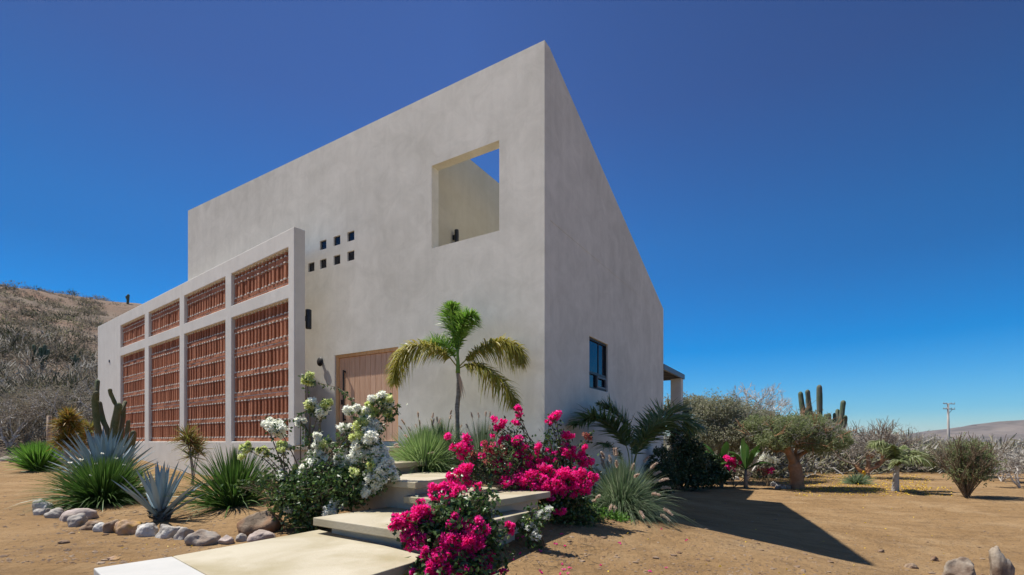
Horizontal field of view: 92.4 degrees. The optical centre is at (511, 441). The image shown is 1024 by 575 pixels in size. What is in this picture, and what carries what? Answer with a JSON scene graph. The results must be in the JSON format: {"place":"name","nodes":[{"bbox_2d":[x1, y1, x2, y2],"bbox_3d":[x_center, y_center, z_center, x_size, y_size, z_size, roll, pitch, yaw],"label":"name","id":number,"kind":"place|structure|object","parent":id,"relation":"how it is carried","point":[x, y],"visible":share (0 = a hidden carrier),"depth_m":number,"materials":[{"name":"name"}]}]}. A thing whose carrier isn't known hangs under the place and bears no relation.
{"place":"outdoors","nodes":[
{"label":"outdoors","id":0,"kind":"place"},
{"bbox_2d":[0,287,178,457],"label":"hill","id":1,"kind":"structure","parent":0,"point":[114,310],"depth_m":68.92,"materials":[{"name":"soil"}]},
{"bbox_2d":[0,389,53,447],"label":"dry tree","id":2,"kind":"object","parent":1,"relation":"on","point":[24,414],"visible":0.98,"depth_m":24.04,"materials":[{"name":"grey plant"}]},
{"bbox_2d":[32,345,49,366],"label":"cardon cactus","id":3,"kind":"object","parent":1,"relation":"on","point":[43,351],"visible":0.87,"depth_m":40.44,"materials":[{"name":"green plant"}]},
{"bbox_2d":[0,382,90,432],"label":"dry tree","id":4,"kind":"object","parent":1,"relation":"on","point":[63,404],"visible":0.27,"depth_m":26.62,"materials":[{"name":"grey plant"}]},
{"bbox_2d":[7,371,91,441],"bbox_3d":[-24.657,-1.777,26.199,4.201,3.753,4.671,0,0,0],"label":"dry tree","id":5,"kind":"object","parent":1,"relation":"on","point":[25,396],"visible":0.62,"depth_m":25.33,"materials":[{"name":"grey plant"}]},
{"bbox_2d":[3,377,97,417],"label":"dry tree","id":6,"kind":"object","parent":1,"relation":"on","point":[52,395],"visible":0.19,"depth_m":27.81,"materials":[{"name":"grey plant"}]},
{"bbox_2d":[0,280,127,432],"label":"hillside scrub","id":7,"kind":"object","parent":1,"relation":"on","point":[68,317],"visible":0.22,"depth_m":64.25,"materials":[{"name":"brown plant"}]},
{"bbox_2d":[32,369,95,416],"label":"dry tree","id":8,"kind":"object","parent":1,"relation":"on","point":[79,394],"visible":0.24,"depth_m":27.57,"materials":[{"name":"grey plant"}]},
{"bbox_2d":[70,355,79,368],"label":"cardon cactus","id":9,"kind":"object","parent":1,"relation":"on","point":[75,359],"visible":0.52,"depth_m":42.15,"materials":[{"name":"green plant"}]},
{"bbox_2d":[125,294,129,303],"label":"cardon cactus","id":10,"kind":"object","parent":1,"relation":"on","point":[127,297],"visible":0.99,"depth_m":94.64,"materials":[{"name":"green plant"}]},
{"bbox_2d":[0,442,1023,574],"bbox_3d":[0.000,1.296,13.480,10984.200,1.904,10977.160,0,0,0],"label":"ground","id":11,"kind":"structure","parent":0,"point":[954,540],"depth_m":9.46,"materials":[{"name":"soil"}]},
{"bbox_2d":[0,440,70,471],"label":"strappy clump","id":12,"kind":"object","parent":11,"relation":"on","point":[36,454],"visible":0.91,"depth_m":16.72,"materials":[{"name":"green plant"}]},
{"bbox_2d":[33,508,50,514],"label":"rock","id":13,"kind":"object","parent":11,"relation":"on","point":[39,511],"visible":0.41,"depth_m":9.37,"materials":[{"name":"grey stone"}]},
{"bbox_2d":[32,499,54,510],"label":"rock","id":14,"kind":"object","parent":11,"relation":"on","point":[41,505],"visible":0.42,"depth_m":9.73,"materials":[{"name":"grey stone"}]},
{"bbox_2d":[0,318,97,452],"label":"thicket","id":15,"kind":"object","parent":11,"relation":"on","point":[61,352],"visible":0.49,"depth_m":37.75,"materials":[{"name":"plant"}]},
{"bbox_2d":[46,416,51,449],"bbox_3d":[-20.735,-0.085,22.000,0.185,2.150,0.185,0,0,22],"label":"fence post","id":16,"kind":"object","parent":11,"relation":"on","point":[48,438],"visible":0.53,"depth_m":21.94,"materials":[{"name":"wood"}]},
{"bbox_2d":[44,508,64,517],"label":"rock","id":17,"kind":"object","parent":11,"relation":"on","point":[55,513],"visible":0.62,"depth_m":9.01,"materials":[{"name":"grey stone"}]},
{"bbox_2d":[57,540,70,543],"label":"rock","id":18,"kind":"object","parent":11,"relation":"on","point":[64,541],"visible":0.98,"depth_m":6.86,"materials":[{"name":"brown stone"}]},
{"bbox_2d":[44,405,88,472],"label":"cane plant","id":19,"kind":"object","parent":11,"relation":"on","point":[67,423],"visible":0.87,"depth_m":15.57,"materials":[{"name":"plant"}]},
{"bbox_2d":[67,513,87,526],"bbox_3d":[-7.218,1.332,8.141,0.256,0.290,0.251,0,0,0],"label":"rock","id":20,"kind":"object","parent":11,"relation":"on","point":[79,519],"visible":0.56,"depth_m":8.08,"materials":[{"name":"grey stone"}]},
{"bbox_2d":[59,508,98,521],"bbox_3d":[-7.697,1.321,8.739,0.531,0.273,0.434,0,0,-44],"label":"rock","id":21,"kind":"object","parent":11,"relation":"on","point":[88,512],"visible":0.52,"depth_m":8.66,"materials":[{"name":"grey stone"}]},
{"bbox_2d":[75,418,102,449],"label":"cane plant","id":22,"kind":"object","parent":11,"relation":"on","point":[90,427],"visible":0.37,"depth_m":16.48,"materials":[{"name":"green plant"}]},
{"bbox_2d":[79,520,101,529],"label":"rock","id":23,"kind":"object","parent":11,"relation":"on","point":[88,525],"visible":0.45,"depth_m":7.78,"materials":[{"name":"brown stone"}]},
{"bbox_2d":[11,453,177,513],"bbox_3d":[-8.928,1.117,10.686,3.364,1.822,3.296,0,0,0],"label":"strappy clump","id":24,"kind":"object","parent":11,"relation":"on","point":[85,487],"visible":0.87,"depth_m":10.34,"materials":[{"name":"green plant"}]},
{"bbox_2d":[92,522,103,531],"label":"rock","id":25,"kind":"object","parent":11,"relation":"on","point":[97,527],"visible":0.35,"depth_m":7.63,"materials":[{"name":"grey stone"}]},
{"bbox_2d":[46,427,155,479],"bbox_3d":[-10.122,0.429,12.193,2.224,1.642,2.493,0,0,-41],"label":"agave","id":26,"kind":"object","parent":11,"relation":"on","point":[98,445],"visible":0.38,"depth_m":11.98,"materials":[{"name":"blue plant"}]},
{"bbox_2d":[102,519,118,532],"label":"rock","id":27,"kind":"object","parent":11,"relation":"on","point":[107,527],"visible":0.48,"depth_m":7.55,"materials":[{"name":"brown stone"}]},
{"bbox_2d":[106,556,120,560],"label":"rock","id":28,"kind":"object","parent":11,"relation":"on","point":[112,558],"visible":0.91,"depth_m":6.04,"materials":[{"name":"beige stone"}]},
{"bbox_2d":[91,379,136,460],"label":"organ pipe cactus","id":29,"kind":"object","parent":11,"relation":"on","point":[117,423],"visible":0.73,"depth_m":14.39,"materials":[{"name":"green plant"}]},
{"bbox_2d":[114,520,142,534],"bbox_3d":[-5.886,1.337,7.495,0.444,0.308,0.301,0,0,0],"label":"rock","id":30,"kind":"object","parent":11,"relation":"on","point":[125,527],"visible":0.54,"depth_m":7.39,"materials":[{"name":"brown stone"}]},
{"bbox_2d":[135,523,158,536],"bbox_3d":[-5.446,1.337,7.327,0.296,0.258,0.284,0,0,-28],"label":"rock","id":31,"kind":"object","parent":11,"relation":"on","point":[148,530],"visible":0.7,"depth_m":7.24,"materials":[{"name":"grey stone"}]},
{"bbox_2d":[94,557,204,574],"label":"concrete step","id":32,"kind":"object","parent":11,"relation":"on","point":[167,566],"visible":1,"depth_m":4.45,"materials":[{"name":"white concrete"}]},
{"bbox_2d":[112,461,205,521],"bbox_3d":[-5.984,0.852,8.350,1.328,1.085,1.329,0,0,-37],"label":"agave","id":33,"kind":"object","parent":11,"relation":"on","point":[158,488],"visible":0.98,"depth_m":8.22,"materials":[{"name":"plant"}]},
{"bbox_2d":[155,524,179,538],"bbox_3d":[-5.055,1.343,7.220,0.374,0.267,0.243,0,0,0],"label":"rock","id":34,"kind":"object","parent":11,"relation":"on","point":[166,531],"visible":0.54,"depth_m":7.16,"materials":[{"name":"grey stone"}]},
{"bbox_2d":[173,527,193,539],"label":"rock","id":35,"kind":"object","parent":11,"relation":"on","point":[182,533],"visible":0.55,"depth_m":7.04,"materials":[{"name":"grey stone"}]},
{"bbox_2d":[165,422,213,483],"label":"cane plant","id":36,"kind":"object","parent":11,"relation":"on","point":[187,438],"visible":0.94,"depth_m":13.51,"materials":[{"name":"plant"}]},
{"bbox_2d":[98,227,304,476],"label":"brick screen wall","id":37,"kind":"structure","parent":11,"relation":"on","point":[216,353],"depth_m":15.43,"materials":[{"name":"paint"}]},
{"bbox_2d":[305,309,311,328],"bbox_3d":[-5.356,-3.210,12.862,0.149,0.500,0.203,0,0,37],"label":"wall lamp","id":38,"kind":"object","parent":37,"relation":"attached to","point":[308,318],"visible":1,"depth_m":12.83,"materials":[{"name":"black metal"}]},
{"bbox_2d":[184,529,220,545],"bbox_3d":[-4.274,1.349,6.792,0.469,0.265,0.310,0,0,0],"label":"rock","id":39,"kind":"object","parent":11,"relation":"on","point":[201,537],"visible":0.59,"depth_m":6.70,"materials":[{"name":"grey stone"}]},
{"bbox_2d":[218,535,233,543],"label":"rock","id":40,"kind":"object","parent":11,"relation":"on","point":[226,539],"visible":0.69,"depth_m":6.74,"materials":[{"name":"grey stone"}]},
{"bbox_2d":[163,443,290,518],"bbox_3d":[-5.281,0.884,9.325,2.814,1.761,2.928,0,0,0],"label":"strappy clump","id":41,"kind":"object","parent":11,"relation":"on","point":[226,495],"visible":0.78,"depth_m":9.06,"materials":[{"name":"green plant"}]},
{"bbox_2d":[235,533,247,541],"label":"rock","id":42,"kind":"object","parent":11,"relation":"on","point":[241,537],"visible":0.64,"depth_m":6.83,"materials":[{"name":"grey stone"}]},
{"bbox_2d":[237,509,282,535],"bbox_3d":[-3.760,1.246,7.323,0.621,0.471,0.493,0,0,-19],"label":"rock","id":43,"kind":"object","parent":11,"relation":"on","point":[248,525],"visible":0.58,"depth_m":7.19,"materials":[{"name":"brown stone"}]},
{"bbox_2d":[247,529,275,541],"bbox_3d":[-3.514,1.329,6.891,0.398,0.179,0.242,0,0,0],"label":"rock","id":44,"kind":"object","parent":11,"relation":"on","point":[259,534],"visible":0.68,"depth_m":6.81,"materials":[{"name":"grey stone"}]},
{"bbox_2d":[173,530,420,574],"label":"concrete step","id":45,"kind":"object","parent":11,"relation":"on","point":[318,552],"visible":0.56,"depth_m":4.87,"materials":[{"name":"beige concrete"}]},
{"bbox_2d":[221,371,407,534],"bbox_3d":[-2.972,0.173,7.141,3.038,2.511,0.968,0,0,15],"label":"bougainvillea","id":46,"kind":"object","parent":11,"relation":"on","point":[319,482],"visible":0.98,"depth_m":6.97,"materials":[{"name":"white plant"}]},
{"bbox_2d":[292,446,404,464],"bbox_3d":[-3.569,0.708,11.813,4.199,1.185,1.199,0,0,31],"label":"concrete step","id":47,"kind":"object","parent":11,"relation":"on","point":[297,452],"visible":0.02,"depth_m":12.26,"materials":[{"name":"grey concrete"}]},
{"bbox_2d":[301,460,426,472],"bbox_3d":[-2.651,0.880,9.113,2.308,1.040,1.288,0,0,33],"label":"concrete step","id":48,"kind":"object","parent":11,"relation":"on","point":[406,466],"visible":0.09,"depth_m":8.64,"materials":[{"name":"beige concrete"}]},
{"bbox_2d":[341,471,469,511],"bbox_3d":[-1.842,1.025,8.168,2.719,0.950,1.826,0,0,37],"label":"concrete step","id":49,"kind":"object","parent":11,"relation":"on","point":[412,483],"visible":0.24,"depth_m":7.11,"materials":[{"name":"beige concrete"}]},
{"bbox_2d":[313,507,529,553],"bbox_3d":[-1.116,1.275,6.408,2.040,0.650,2.000,0,0,35],"label":"concrete step","id":50,"kind":"object","parent":11,"relation":"on","point":[370,525],"visible":0.36,"depth_m":5.97,"materials":[{"name":"beige concrete"}]},
{"bbox_2d":[188,40,662,498],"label":"house","id":51,"kind":"structure","parent":11,"relation":"on","point":[541,259],"depth_m":11.99,"materials":[{"name":"paint"}]},
{"bbox_2d":[310,263,313,271],"bbox_3d":[-5.633,-4.921,13.899,0.270,0.250,0.020,0,0,31],"label":"window","id":52,"kind":"structure","parent":51,"relation":"in","point":[311,265],"depth_m":13.91,"materials":[{"name":"black glass"}]},
{"bbox_2d":[317,357,322,365],"bbox_3d":[-5.290,-2.205,13.581,0.250,0.250,0.074,0,0,31],"label":"disc lamp","id":53,"kind":"object","parent":51,"relation":"attached to","point":[319,361],"visible":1,"depth_m":13.55,"materials":[{"name":"black metal"}]},
{"bbox_2d":[321,241,325,249],"bbox_3d":[-5.198,-5.444,13.634,0.270,0.250,0.020,0,0,31],"label":"window","id":54,"kind":"structure","parent":51,"relation":"in","point":[323,244],"depth_m":13.65,"materials":[{"name":"blue glass"}]},
{"bbox_2d":[321,259,325,268],"bbox_3d":[-5.195,-4.920,13.632,0.270,0.250,0.020,0,0,31],"label":"window","id":55,"kind":"structure","parent":51,"relation":"in","point":[323,263],"depth_m":13.65,"materials":[{"name":"black glass"}]},
{"bbox_2d":[335,236,339,245],"bbox_3d":[-4.712,-5.441,13.338,0.270,0.250,0.020,0,0,31],"label":"window","id":56,"kind":"structure","parent":51,"relation":"in","point":[337,239],"depth_m":13.35,"materials":[{"name":"blue glass"}]},
{"bbox_2d":[335,255,339,264],"bbox_3d":[-4.712,-4.919,13.338,0.270,0.250,0.020,0,0,31],"label":"window","id":57,"kind":"structure","parent":51,"relation":"in","point":[337,259],"depth_m":13.35,"materials":[{"name":"black glass"}]},
{"bbox_2d":[349,232,353,240],"bbox_3d":[-4.240,-5.440,13.050,0.270,0.250,0.020,0,0,31],"label":"window","id":58,"kind":"structure","parent":51,"relation":"in","point":[351,235],"depth_m":13.06,"materials":[{"name":"blue glass"}]},
{"bbox_2d":[349,251,353,260],"bbox_3d":[-4.240,-4.920,13.050,0.270,0.250,0.020,0,0,31],"label":"window","id":59,"kind":"structure","parent":51,"relation":"in","point":[351,254],"depth_m":13.06,"materials":[{"name":"black glass"}]},
{"bbox_2d":[340,352,396,440],"bbox_3d":[-3.769,-1.136,12.778,2.164,2.248,0.135,0,0,31],"label":"door","id":60,"kind":"structure","parent":51,"relation":"in","point":[363,376],"depth_m":12.84,"materials":[{"name":"brown wood"}]},
{"bbox_2d":[453,229,458,241],"bbox_3d":[-1.436,-5.220,12.543,0.164,0.360,0.110,0,0,31],"label":"wall lamp","id":61,"kind":"object","parent":51,"relation":"attached to","point":[456,236],"visible":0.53,"depth_m":12.48,"materials":[{"name":"black metal"}]},
{"bbox_2d":[589,337,605,391],"bbox_3d":[2.172,-1.952,12.621,0.090,1.265,1.294,0,0,31],"label":"window frame","id":62,"kind":"structure","parent":51,"relation":"in","point":[597,350],"depth_m":12.66,"materials":[{"name":"black metal"}]},
{"bbox_2d":[385,412,475,480],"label":"fountain grass","id":63,"kind":"object","parent":11,"relation":"on","point":[419,446],"depth_m":9.05,"materials":[{"name":"green plant"}]},
{"bbox_2d":[403,410,469,467],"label":"fountain grass","id":64,"kind":"object","parent":11,"relation":"on","point":[442,425],"depth_m":9.84,"materials":[{"name":"green plant"}]},
{"bbox_2d":[387,479,515,574],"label":"bougainvillea","id":65,"kind":"object","parent":11,"relation":"on","point":[457,535],"visible":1,"depth_m":4.65,"materials":[{"name":"pink plant"}]},
{"bbox_2d":[42,482,870,570],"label":"fallen twigs","id":66,"kind":"object","parent":11,"relation":"on","point":[500,565],"visible":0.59,"depth_m":7.81,"materials":[{"name":"brown wood"}]},
{"bbox_2d":[384,300,529,441],"bbox_3d":[-1.095,-1.173,10.003,3.009,3.569,1.338,0,0,0],"label":"palm tree","id":67,"kind":"object","parent":11,"relation":"on","point":[456,318],"visible":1,"depth_m":9.91,"materials":[{"name":"green plant"}]},
{"bbox_2d":[404,486,549,533],"bbox_3d":[-0.734,1.225,7.256,2.021,0.950,1.750,0,0,37],"label":"concrete step","id":68,"kind":"object","parent":11,"relation":"on","point":[515,499],"visible":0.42,"depth_m":6.89,"materials":[{"name":"beige concrete"}]},
{"bbox_2d":[427,411,527,484],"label":"fountain grass","id":69,"kind":"object","parent":11,"relation":"on","point":[480,437],"depth_m":9.47,"materials":[{"name":"plant"}]},
{"bbox_2d":[437,404,601,526],"bbox_3d":[0.029,0.508,7.600,2.984,2.256,1.377,0,0,-28],"label":"bougainvillea","id":70,"kind":"object","parent":11,"relation":"on","point":[567,487],"visible":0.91,"depth_m":7.63,"materials":[{"name":"pink plant"}]},
{"bbox_2d":[514,501,554,550],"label":"bougainvillea","id":71,"kind":"object","parent":11,"relation":"on","point":[534,535],"visible":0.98,"depth_m":6.36,"materials":[{"name":"white plant"}]},
{"bbox_2d":[79,465,999,574],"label":"fallen petals","id":72,"kind":"object","parent":11,"relation":"on","point":[886,489],"visible":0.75,"depth_m":20.82,"materials":[{"name":"plant"}]},
{"bbox_2d":[577,496,611,523],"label":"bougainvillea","id":73,"kind":"object","parent":11,"relation":"on","point":[596,515],"visible":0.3,"depth_m":8.11,"materials":[{"name":"green plant"}]},
{"bbox_2d":[510,528,687,574],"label":"fallen bracts","id":74,"kind":"object","parent":11,"relation":"on","point":[540,571],"visible":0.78,"depth_m":6.03,"materials":[{"name":"pink plant"}]},
{"bbox_2d":[592,503,634,522],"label":"ground cover","id":75,"kind":"object","parent":11,"relation":"on","point":[615,515],"visible":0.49,"depth_m":8.55,"materials":[{"name":"green plant"}]},
{"bbox_2d":[565,395,707,474],"bbox_3d":[2.771,0.246,11.452,3.260,2.750,2.832,0,0,0],"label":"palm tree","id":76,"kind":"object","parent":11,"relation":"on","point":[654,426],"visible":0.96,"depth_m":11.00,"materials":[{"name":"green plant"}]},
{"bbox_2d":[583,447,705,529],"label":"fountain grass","id":77,"kind":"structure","parent":11,"relation":"on","point":[620,489],"depth_m":9.12,"materials":[{"name":"green plant"}]},
{"bbox_2d":[644,444,680,498],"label":"dark shrub","id":78,"kind":"object","parent":11,"relation":"on","point":[665,468],"visible":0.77,"depth_m":15.89,"materials":[{"name":"green plant"}]},
{"bbox_2d":[663,364,684,488],"bbox_3d":[4.779,-0.280,20.583,4.019,5.160,3.478,0,0,31],"label":"patio canopy","id":79,"kind":"object","parent":11,"relation":"on","point":[676,377],"visible":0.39,"depth_m":20.68,"materials":[{"name":"grey concrete"}]},
{"bbox_2d":[663,407,711,490],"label":"dark shrub","id":80,"kind":"object","parent":11,"relation":"on","point":[684,454],"visible":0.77,"depth_m":19.94,"materials":[{"name":"green plant"}]},
{"bbox_2d":[696,450,733,487],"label":"dark shrub","id":81,"kind":"object","parent":11,"relation":"on","point":[716,472],"visible":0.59,"depth_m":20.91,"materials":[{"name":"green plant"}]},
{"bbox_2d":[704,441,739,486],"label":"banana plant","id":82,"kind":"object","parent":11,"relation":"on","point":[724,448],"visible":0.41,"depth_m":21.40,"materials":[{"name":"green plant"}]},
{"bbox_2d":[663,387,789,464],"bbox_3d":[10.638,-0.280,24.640,5.894,4.708,5.361,0,0,-41],"label":"mesquite tree","id":83,"kind":"object","parent":11,"relation":"on","point":[719,419],"visible":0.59,"depth_m":23.13,"materials":[{"name":"green plant"}]},
{"bbox_2d":[718,437,774,488],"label":"banana plant","id":84,"kind":"object","parent":11,"relation":"on","point":[747,458],"visible":0.99,"depth_m":20.97,"materials":[{"name":"green plant"}]},
{"bbox_2d":[722,454,781,487],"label":"bougainvillea","id":85,"kind":"object","parent":11,"relation":"on","point":[732,459],"visible":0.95,"depth_m":20.97,"materials":[{"name":"pink plant"}]},
{"bbox_2d":[725,382,792,478],"bbox_3d":[13.026,-0.563,25.756,3.944,5.194,2.610,0,0,-32],"label":"bare tree","id":86,"kind":"object","parent":11,"relation":"on","point":[768,403],"visible":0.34,"depth_m":25.45,"materials":[{"name":"grey plant"}]},
{"bbox_2d":[758,453,780,485],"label":"white flowering shrub","id":87,"kind":"object","parent":11,"relation":"on","point":[769,459],"visible":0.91,"depth_m":21.73,"materials":[{"name":"white plant"}]},
{"bbox_2d":[761,442,810,476],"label":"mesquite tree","id":88,"kind":"object","parent":11,"relation":"on","point":[780,454],"depth_m":27.77,"materials":[{"name":"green plant"}]},
{"bbox_2d":[732,400,860,488],"bbox_3d":[12.215,0.136,20.827,5.365,3.936,3.570,0,0,0],"label":"mesquite tree","id":89,"kind":"object","parent":11,"relation":"on","point":[801,431],"visible":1,"depth_m":20.27,"materials":[{"name":"green plant"}]},
{"bbox_2d":[798,385,847,470],"bbox_3d":[19.023,-0.850,30.057,2.714,5.247,1.033,0,0,0],"label":"cardon cactus","id":90,"kind":"object","parent":11,"relation":"on","point":[838,413],"visible":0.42,"depth_m":29.89,"materials":[{"name":"green plant"}]},
{"bbox_2d":[663,419,1023,478],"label":"thicket","id":91,"kind":"object","parent":11,"relation":"on","point":[829,465],"visible":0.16,"depth_m":30.23,"materials":[{"name":"green plant"}]},
{"bbox_2d":[826,423,864,457],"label":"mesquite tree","id":92,"kind":"object","parent":11,"relation":"on","point":[847,431],"visible":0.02,"depth_m":31.80,"materials":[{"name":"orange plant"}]},
{"bbox_2d":[837,472,879,484],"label":"shrub","id":93,"kind":"object","parent":11,"relation":"on","point":[855,479],"visible":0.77,"depth_m":22.89,"materials":[{"name":"green plant"}]},
{"bbox_2d":[824,417,922,478],"bbox_3d":[19.068,0.351,26.284,4.320,3.458,4.082,0,0,-31],"label":"bare tree","id":94,"kind":"object","parent":11,"relation":"on","point":[861,445],"visible":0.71,"depth_m":26.07,"materials":[{"name":"grey plant"}]},
{"bbox_2d":[865,439,941,490],"bbox_3d":[15.785,0.976,19.616,2.754,2.167,2.296,0,0,0],"label":"tree","id":95,"kind":"object","parent":11,"relation":"on","point":[896,455],"visible":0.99,"depth_m":19.55,"materials":[{"name":"green plant"}]},
{"bbox_2d":[904,563,918,568],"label":"rock","id":96,"kind":"object","parent":11,"relation":"on","point":[911,565],"visible":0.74,"depth_m":8.46,"materials":[{"name":"beige stone"}]},
{"bbox_2d":[930,556,938,561],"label":"rock","id":97,"kind":"object","parent":11,"relation":"on","point":[934,558],"visible":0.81,"depth_m":9.10,"materials":[{"name":"brown stone"}]},
{"bbox_2d":[919,430,954,451],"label":"dry tree","id":98,"kind":"object","parent":11,"relation":"on","point":[935,440],"visible":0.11,"depth_m":34.28,"materials":[{"name":"grey plant"}]},
{"bbox_2d":[943,402,954,442],"bbox_3d":[33.831,-0.420,38.000,0.894,5.203,0.220,0,0,0],"label":"utility pole","id":99,"kind":"object","parent":11,"relation":"on","point":[948,425],"visible":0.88,"depth_m":37.96,"materials":[{"name":"grey wood"}]},
{"bbox_2d":[926,438,978,467],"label":"dry tree","id":100,"kind":"object","parent":11,"relation":"on","point":[941,449],"visible":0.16,"depth_m":31.03,"materials":[{"name":"grey plant"}]},
{"bbox_2d":[942,557,975,574],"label":"rock","id":101,"kind":"object","parent":11,"relation":"on","point":[961,566],"visible":1,"depth_m":7.72,"materials":[{"name":"beige stone"}]},
{"bbox_2d":[924,431,1021,497],"bbox_3d":[16.372,0.829,17.764,2.689,2.448,2.154,0,0,21],"label":"shrub","id":102,"kind":"object","parent":11,"relation":"on","point":[976,460],"visible":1,"depth_m":17.61,"materials":[{"name":"green plant"}]},
{"bbox_2d":[988,545,1014,574],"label":"rock","id":103,"kind":"object","parent":11,"relation":"on","point":[1000,563],"visible":1,"depth_m":7.68,"materials":[{"name":"beige stone"}]},
{"bbox_2d":[987,447,1023,487],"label":"dry tree","id":104,"kind":"object","parent":11,"relation":"on","point":[1013,462],"visible":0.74,"depth_m":21.04,"materials":[{"name":"grey plant"}]},
{"bbox_2d":[993,443,1023,482],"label":"dry tree","id":105,"kind":"object","parent":11,"relation":"on","point":[1002,479],"visible":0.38,"depth_m":23.43,"materials":[{"name":"grey plant"}]},
{"bbox_2d":[0,0,1023,436],"label":"sky","id":106,"kind":"structure","parent":0,"point":[809,194],"materials":[{"name":"blue"}]},
{"bbox_2d":[893,427,941,447],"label":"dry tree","id":107,"kind":"object","parent":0,"point":[920,440],"visible":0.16,"depth_m":35.07,"materials":[{"name":"grey plant"}]},
{"bbox_2d":[898,420,1023,441],"bbox_3d":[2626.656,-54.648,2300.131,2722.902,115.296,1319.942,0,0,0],"label":"hills","id":108,"kind":"structure","parent":0,"point":[999,429],"depth_m":2061.20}
]}

